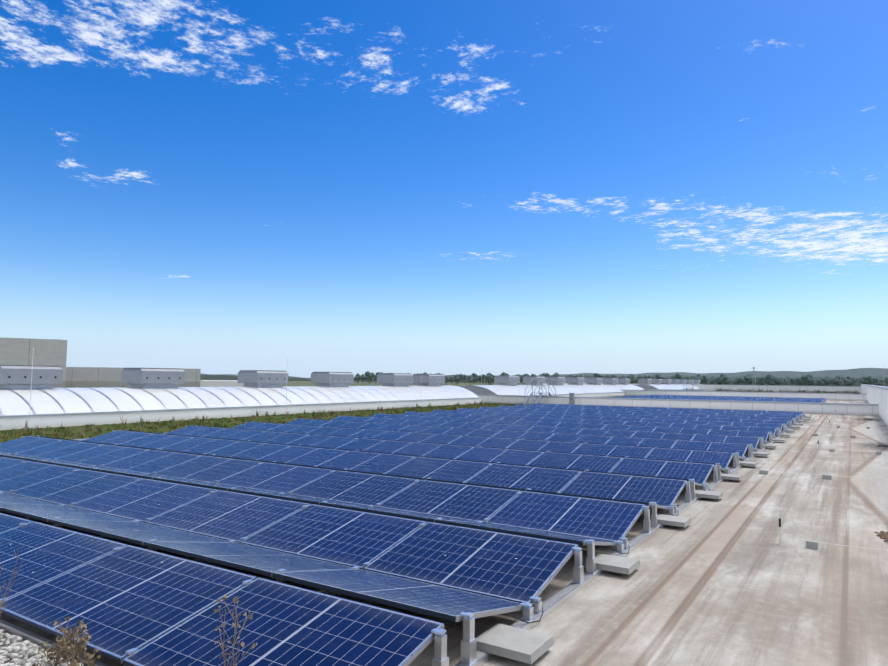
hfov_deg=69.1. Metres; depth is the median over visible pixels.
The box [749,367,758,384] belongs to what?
electricity pylon
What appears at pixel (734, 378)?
hills
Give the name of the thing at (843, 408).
parapet
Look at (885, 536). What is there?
soil deposit
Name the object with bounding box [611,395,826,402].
solar modules
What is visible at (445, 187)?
sky
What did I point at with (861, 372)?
hills
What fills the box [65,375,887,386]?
tree line
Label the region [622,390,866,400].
parapet
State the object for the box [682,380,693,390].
crossover stairs
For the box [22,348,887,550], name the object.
lightning protection
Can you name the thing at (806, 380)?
tree belt
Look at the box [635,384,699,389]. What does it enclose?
skylight vault
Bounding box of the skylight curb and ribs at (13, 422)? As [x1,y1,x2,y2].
[0,385,481,429]
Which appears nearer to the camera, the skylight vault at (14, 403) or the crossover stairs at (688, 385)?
the skylight vault at (14, 403)
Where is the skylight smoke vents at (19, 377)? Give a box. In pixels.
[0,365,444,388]
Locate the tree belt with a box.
[354,371,887,385]
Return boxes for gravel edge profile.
[0,619,108,665]
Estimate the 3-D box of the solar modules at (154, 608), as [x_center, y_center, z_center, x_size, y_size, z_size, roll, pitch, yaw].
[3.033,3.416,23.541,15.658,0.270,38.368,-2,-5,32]
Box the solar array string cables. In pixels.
[3,429,776,625]
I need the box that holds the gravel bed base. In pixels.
[0,628,72,665]
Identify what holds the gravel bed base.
on the roof deck
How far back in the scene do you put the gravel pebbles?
4.41 m
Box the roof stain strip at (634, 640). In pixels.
[589,415,827,665]
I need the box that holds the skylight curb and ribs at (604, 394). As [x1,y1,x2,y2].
[482,384,636,396]
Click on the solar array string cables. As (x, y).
(330, 594)
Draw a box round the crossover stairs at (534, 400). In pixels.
[525,378,555,404]
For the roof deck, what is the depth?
6.25 m
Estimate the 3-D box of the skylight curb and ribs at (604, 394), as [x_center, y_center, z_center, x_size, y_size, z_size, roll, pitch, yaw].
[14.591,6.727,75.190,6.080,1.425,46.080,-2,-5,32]
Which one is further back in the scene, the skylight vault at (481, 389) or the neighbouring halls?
the neighbouring halls
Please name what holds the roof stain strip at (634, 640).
on the roof deck
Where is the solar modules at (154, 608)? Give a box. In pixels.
[0,403,803,665]
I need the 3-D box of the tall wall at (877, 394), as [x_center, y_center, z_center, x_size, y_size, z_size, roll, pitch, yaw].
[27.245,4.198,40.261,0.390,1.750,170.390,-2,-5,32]
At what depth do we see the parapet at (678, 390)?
95.42 m
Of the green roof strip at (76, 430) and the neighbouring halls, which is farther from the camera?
the neighbouring halls
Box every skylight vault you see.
[0,385,477,415]
[460,384,643,394]
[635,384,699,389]
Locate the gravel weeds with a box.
[0,550,257,665]
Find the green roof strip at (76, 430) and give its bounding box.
[0,403,528,442]
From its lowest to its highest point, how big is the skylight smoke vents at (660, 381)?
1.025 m
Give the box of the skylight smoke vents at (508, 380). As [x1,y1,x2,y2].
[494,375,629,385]
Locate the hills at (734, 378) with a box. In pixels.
[288,375,887,380]
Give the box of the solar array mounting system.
[0,404,805,665]
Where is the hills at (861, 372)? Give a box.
[200,368,887,377]
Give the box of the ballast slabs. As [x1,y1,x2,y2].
[477,416,811,663]
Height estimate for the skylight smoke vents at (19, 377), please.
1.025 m
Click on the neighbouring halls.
(44, 352)
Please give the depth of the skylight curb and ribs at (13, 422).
28.92 m
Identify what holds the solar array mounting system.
on the roof deck
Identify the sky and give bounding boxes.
[0,0,887,377]
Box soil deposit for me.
[875,531,887,543]
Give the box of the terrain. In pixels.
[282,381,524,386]
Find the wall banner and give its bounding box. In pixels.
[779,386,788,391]
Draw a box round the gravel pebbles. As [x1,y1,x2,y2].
[0,629,83,665]
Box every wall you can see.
[543,383,860,393]
[861,384,887,425]
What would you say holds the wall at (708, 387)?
on the roof deck
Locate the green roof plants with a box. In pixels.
[0,388,859,442]
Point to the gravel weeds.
(72, 653)
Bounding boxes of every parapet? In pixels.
[476,394,878,415]
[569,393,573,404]
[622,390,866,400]
[648,389,704,390]
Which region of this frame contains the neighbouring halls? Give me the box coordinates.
[0,337,243,387]
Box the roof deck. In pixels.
[0,400,887,665]
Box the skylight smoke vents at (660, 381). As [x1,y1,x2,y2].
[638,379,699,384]
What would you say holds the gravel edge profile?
on the roof deck

